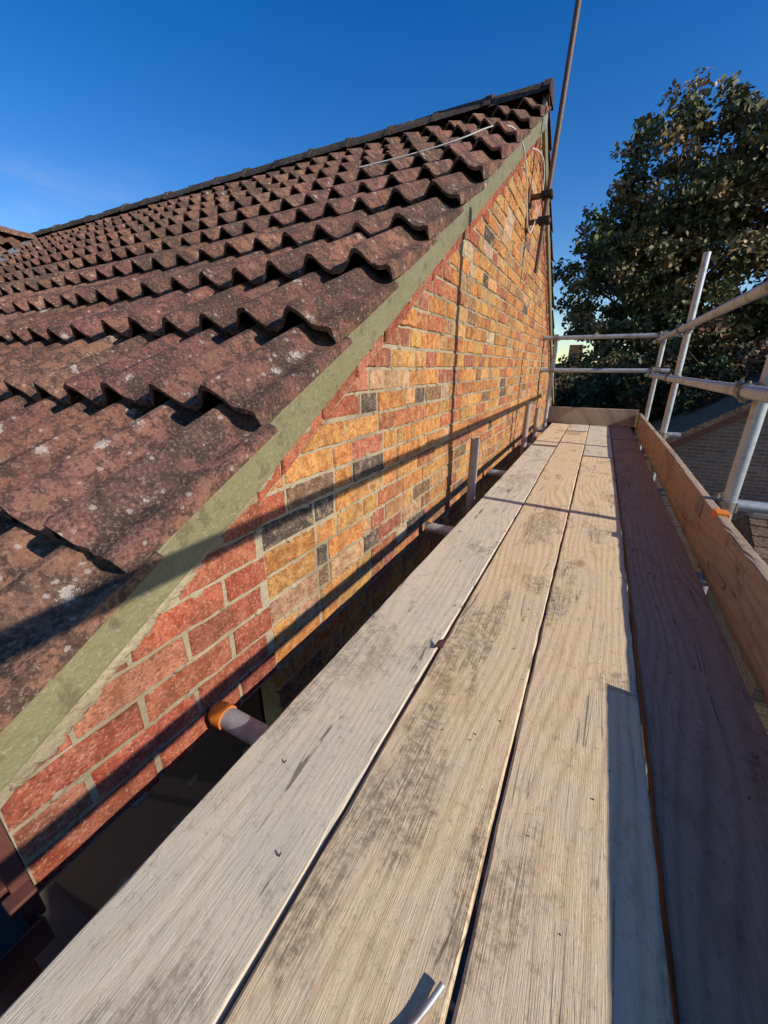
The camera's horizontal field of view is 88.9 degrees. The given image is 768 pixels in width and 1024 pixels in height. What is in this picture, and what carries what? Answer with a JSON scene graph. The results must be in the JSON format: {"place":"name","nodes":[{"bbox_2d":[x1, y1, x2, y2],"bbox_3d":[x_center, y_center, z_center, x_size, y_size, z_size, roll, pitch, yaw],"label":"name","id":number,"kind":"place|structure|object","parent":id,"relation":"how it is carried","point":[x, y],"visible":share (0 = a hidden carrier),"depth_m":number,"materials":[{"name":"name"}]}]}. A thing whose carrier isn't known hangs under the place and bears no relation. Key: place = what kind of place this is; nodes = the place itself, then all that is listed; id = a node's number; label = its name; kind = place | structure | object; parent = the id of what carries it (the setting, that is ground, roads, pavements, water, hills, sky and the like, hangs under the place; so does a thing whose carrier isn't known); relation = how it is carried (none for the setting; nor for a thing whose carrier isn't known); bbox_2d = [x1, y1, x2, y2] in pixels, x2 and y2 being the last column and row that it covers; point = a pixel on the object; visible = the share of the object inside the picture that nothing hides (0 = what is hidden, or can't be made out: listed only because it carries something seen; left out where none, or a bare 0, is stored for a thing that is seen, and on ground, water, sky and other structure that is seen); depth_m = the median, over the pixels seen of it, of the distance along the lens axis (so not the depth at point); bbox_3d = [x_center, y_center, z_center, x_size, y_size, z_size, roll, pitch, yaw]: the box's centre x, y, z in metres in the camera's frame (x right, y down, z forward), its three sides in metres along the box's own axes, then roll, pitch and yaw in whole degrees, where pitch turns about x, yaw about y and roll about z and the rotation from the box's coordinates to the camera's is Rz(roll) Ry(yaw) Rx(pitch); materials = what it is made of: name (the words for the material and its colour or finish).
{"place":"outdoors","nodes":[
{"label":"outdoors","id":0,"kind":"place"},
{"bbox_2d":[0,235,25,249],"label":"deck","id":1,"kind":"object","parent":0,"point":[6,245],"depth_m":5.71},
{"bbox_2d":[0,234,24,254],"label":"wing roof tiles","id":2,"kind":"object","parent":1,"relation":"attached to","point":[13,242],"visible":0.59,"depth_m":5.44,"materials":[{"name":"brown tile"}]},
{"bbox_2d":[0,226,36,239],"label":"wing ridge tiles","id":3,"kind":"object","parent":1,"relation":"attached to","point":[17,234],"visible":0.9,"depth_m":5.61,"materials":[{"name":"brown tile"}]},
{"bbox_2d":[0,822,29,894],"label":"eaves fascia","id":4,"kind":"structure","parent":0,"point":[14,877],"depth_m":0.62,"materials":[{"name":"brown wood"}]},
{"bbox_2d":[0,915,54,993],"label":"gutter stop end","id":5,"kind":"object","parent":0,"point":[22,952],"visible":1,"depth_m":0.61,"materials":[{"name":"black plastic"}]},
{"bbox_2d":[0,611,662,1023],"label":"patio paving","id":6,"kind":"structure","parent":0,"point":[66,919],"depth_m":4.22,"materials":[{"name":"grey concrete"}]},
{"bbox_2d":[0,959,41,1013],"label":"downpipe","id":7,"kind":"object","parent":6,"relation":"on","point":[22,981],"depth_m":0.78,"materials":[{"name":"brown plastic"}]},
{"bbox_2d":[53,687,265,920],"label":"front wall","id":8,"kind":"structure","parent":6,"relation":"on","point":[101,867],"depth_m":2.19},
{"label":"eaves","id":9,"kind":"object","parent":8,"relation":"attached to","visible":0},
{"bbox_2d":[0,881,8,899],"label":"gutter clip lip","id":10,"kind":"object","parent":9,"relation":"attached to","point":[4,892],"visible":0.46,"depth_m":0.63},
{"bbox_2d":[0,896,41,956],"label":"gutter","id":11,"kind":"object","parent":9,"relation":"attached to","point":[13,930],"visible":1,"depth_m":0.65,"materials":[{"name":"brown plastic"}]},
{"bbox_2d":[19,893,45,926],"bbox_3d":[-0.580,0.643,0.641,0.022,0.060,0.026,10,23,26],"label":"gutter clip","id":12,"kind":"object","parent":11,"relation":"on","point":[29,910],"visible":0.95,"depth_m":0.64,"materials":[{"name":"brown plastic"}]},
{"bbox_2d":[1,880,38,917],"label":"gutter clip lip","id":13,"kind":"object","parent":12,"relation":"attached to","point":[17,901],"visible":1,"depth_m":0.62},
{"bbox_2d":[0,493,277,892],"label":"kneeler mortar","id":14,"kind":"object","parent":9,"relation":"attached to","point":[6,793],"visible":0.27,"depth_m":0.80,"materials":[{"name":"beige concrete"}]},
{"bbox_2d":[208,251,767,943],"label":"scaffolding","id":15,"kind":"object","parent":6,"relation":"on","point":[234,721],"visible":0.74,"depth_m":1.94,"materials":[{"name":"metal"}]},
{"bbox_2d":[0,423,767,1023],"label":"wooden plank walkway","id":16,"kind":"structure","parent":15,"relation":"on","point":[358,787],"depth_m":0.64,"materials":[{"name":"grey wood"}]},
{"bbox_2d":[407,981,444,1023],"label":"steel hook","id":17,"kind":"object","parent":16,"relation":"on","point":[424,1010],"visible":1,"depth_m":0.44,"materials":[{"name":"silver metal"}]},
{"bbox_2d":[434,639,443,647],"bbox_3d":[0.144,0.345,1.022,0.025,0.016,0.040,10,23,26],"label":"fallen leaf","id":18,"kind":"object","parent":16,"relation":"on","point":[439,643],"visible":1,"depth_m":1.02,"materials":[{"name":"brown plant"}]},
{"bbox_2d":[278,448,758,935],"bbox_3d":[0.899,0.021,1.923,0.869,0.008,3.505,10,23,26],"label":"grit","id":19,"kind":"object","parent":16,"relation":"on","point":[748,798],"visible":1,"depth_m":0.86,"materials":[{"name":"stone"}]},
{"bbox_2d":[547,406,638,426],"bbox_3d":[2.628,-1.220,4.993,1.027,0.206,0.035,10,23,26],"label":"toe board","id":20,"kind":"object","parent":16,"relation":"attached to","point":[603,416],"visible":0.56,"depth_m":4.96,"materials":[{"name":"brown wood"}]},
{"bbox_2d":[635,413,767,707],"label":"toe board","id":21,"kind":"object","parent":15,"relation":"attached to","point":[733,566],"visible":1,"depth_m":1.33,"materials":[{"name":"brown wood"}]},
{"bbox_3d":[1.124,2.237,4.835,0.096,3.649,6.360,10,23,26],"label":"lower gable wall","id":22,"kind":"object","parent":6,"relation":"on","visible":0},
{"bbox_2d":[259,144,547,725],"bbox_3d":[1.133,-1.206,3.559,0.074,3.692,6.376,10,23,26],"label":"gable mortar","id":23,"kind":"object","parent":22,"relation":"on","point":[271,700],"visible":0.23,"depth_m":1.57,"materials":[{"name":"beige concrete"}]},
{"bbox_2d":[6,134,551,890],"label":"mortar snots","id":24,"kind":"object","parent":23,"relation":"attached to","point":[50,746],"visible":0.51,"depth_m":0.80,"materials":[{"name":"beige concrete"}]},
{"bbox_2d":[261,148,548,715],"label":"gable bricks","id":25,"kind":"object","parent":23,"relation":"attached to","point":[274,533],"visible":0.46,"depth_m":1.77,"materials":[{"name":"orange brick"}]},
{"bbox_2d":[0,137,550,889],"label":"red bricks","id":26,"kind":"object","parent":25,"relation":"attached to","point":[32,795],"visible":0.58,"depth_m":0.83,"materials":[{"name":"red brick"}]},
{"bbox_2d":[525,0,581,272],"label":"tv aerial mast","id":27,"kind":"object","parent":25,"relation":"attached to","point":[544,219],"visible":0.92,"depth_m":2.82,"materials":[{"name":"metal"}]},
{"bbox_2d":[0,0,767,363],"label":"sky","id":28,"kind":"structure","parent":0,"point":[105,105],"materials":[{"name":"blue"}]},
{"bbox_2d":[542,93,548,130],"bbox_3d":[1.186,-2.938,2.886,0.036,0.185,0.110,10,23,26],"label":"ridge end cap","id":29,"kind":"object","parent":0,"point":[545,101],"visible":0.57,"depth_m":2.85,"materials":[{"name":"white plastic"}]},
{"bbox_2d":[545,487,632,632],"bbox_3d":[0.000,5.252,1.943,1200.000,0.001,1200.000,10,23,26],"label":"ground","id":30,"kind":"structure","parent":0,"point":[557,563],"depth_m":11.30,"materials":[{"name":"black"}]},
{"bbox_2d":[546,355,656,442],"bbox_3d":[7.115,-2.132,13.312,4.444,6.034,2.736,10,23,26],"label":"conifer tree","id":31,"kind":"object","parent":30,"relation":"on","point":[564,396],"visible":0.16,"depth_m":12.72,"materials":[{"name":"green plant"}]},
{"bbox_2d":[553,67,767,394],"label":"deciduous tree","id":32,"kind":"object","parent":30,"relation":"on","point":[647,278],"visible":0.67,"depth_m":12.40,"materials":[{"name":"green plant"}]},
{"bbox_2d":[566,316,767,432],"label":"copper tree","id":33,"kind":"object","parent":30,"relation":"on","point":[714,362],"visible":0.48,"depth_m":10.10,"materials":[{"name":"green plant"}]},
{"bbox_2d":[617,409,767,605],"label":"gable walls","id":34,"kind":"structure","parent":30,"relation":"on","point":[707,459],"depth_m":8.03,"materials":[{"name":"brown brick"}]},
{"bbox_2d":[576,371,761,478],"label":"roof slope","id":35,"kind":"structure","parent":34,"relation":"on","point":[708,415],"depth_m":8.37,"materials":[{"name":"grey tile"}]},
{"bbox_2d":[575,408,750,486],"bbox_3d":[6.083,-1.432,8.132,3.480,2.516,0.040,10,23,26],"label":"barge board","id":36,"kind":"object","parent":35,"relation":"attached to","point":[716,426],"visible":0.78,"depth_m":7.80,"materials":[{"name":"brown plastic"}]},
{"bbox_2d":[754,340,767,364],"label":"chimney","id":37,"kind":"object","parent":34,"relation":"on","point":[764,344],"visible":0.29,"depth_m":10.00,"materials":[{"name":"brown brick"}]},
{"bbox_2d":[706,512,767,734],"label":"garden outbuilding","id":38,"kind":"structure","parent":30,"relation":"on","point":[752,528],"depth_m":5.97,"materials":[{"name":"brown brick"}]},
{"bbox_2d":[725,209,767,343],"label":"deciduous tree","id":39,"kind":"object","parent":30,"relation":"on","point":[750,282],"visible":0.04,"depth_m":13.60,"materials":[{"name":"green plant"}]},
{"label":"walls","id":40,"kind":"object","parent":30,"relation":"on","visible":0},
{"bbox_2d":[554,364,586,388],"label":"roof","id":41,"kind":"structure","parent":40,"relation":"on","point":[560,376],"depth_m":22.54,"materials":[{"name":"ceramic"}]},
{"bbox_2d":[568,345,583,367],"bbox_3d":[11.178,-8.825,22.992,0.700,1.800,0.800,10,23,26],"label":"chimney","id":42,"kind":"object","parent":41,"relation":"on","point":[574,349],"visible":0.36,"depth_m":22.49,"materials":[{"name":"brick"}]},
{"bbox_3d":[-7.427,0.943,3.157,5.400,7.240,3.560,10,23,26],"label":"wing","id":43,"kind":"object","parent":30,"relation":"on","visible":0},
{"bbox_2d":[35,121,522,413],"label":"roof deck","id":44,"kind":"structure","parent":43,"relation":"on","point":[211,401],"depth_m":1.58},
{"bbox_2d":[0,239,32,260],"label":"valley lead","id":45,"kind":"object","parent":44,"relation":"on","point":[12,250],"visible":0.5,"depth_m":5.26,"materials":[{"name":"grey metal"}]},
{"bbox_2d":[0,115,544,791],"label":"barge board","id":46,"kind":"object","parent":44,"relation":"attached to","point":[30,727],"visible":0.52,"depth_m":0.81,"materials":[{"name":"green paint"}]},
{"bbox_2d":[0,97,550,732],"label":"roof tiles","id":47,"kind":"object","parent":44,"relation":"attached to","point":[104,497],"visible":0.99,"depth_m":1.19,"materials":[{"name":"brown tile"}]},
{"bbox_2d":[31,77,554,237],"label":"ridge tiles","id":48,"kind":"object","parent":44,"relation":"attached to","point":[489,102],"visible":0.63,"depth_m":3.56,"materials":[{"name":"black tile"}]},
{"bbox_2d":[37,93,555,396],"bbox_3d":[-1.840,-3.235,6.765,8.895,2.386,4.017,10,23,26],"label":"roof","id":49,"kind":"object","parent":44,"relation":"attached to","point":[538,97],"visible":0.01,"depth_m":3.19,"materials":[{"name":"black"}]},
{"bbox_2d":[247,112,540,426],"bbox_3d":[0.244,-1.270,1.693,0.106,2.332,3.878,10,23,26],"label":"verge fillet","id":50,"kind":"object","parent":44,"relation":"attached to","point":[476,176],"visible":0.14,"depth_m":1.85,"materials":[{"name":"grey concrete"}]},
{"bbox_2d":[359,125,544,232],"bbox_3d":[0.574,-2.181,2.521,1.422,0.461,0.377,-8,22,-20],"label":"aerial cable","id":51,"kind":"object","parent":44,"relation":"attached to","point":[512,127],"visible":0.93,"depth_m":2.43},
{"bbox_2d":[542,129,553,404],"bbox_3d":[2.087,-2.418,4.911,0.031,2.401,3.878,10,23,26],"label":"barge board","id":52,"kind":"object","parent":44,"relation":"attached to","point":[547,228],"visible":0.72,"depth_m":4.02,"materials":[{"name":"green paint"}]}
]}

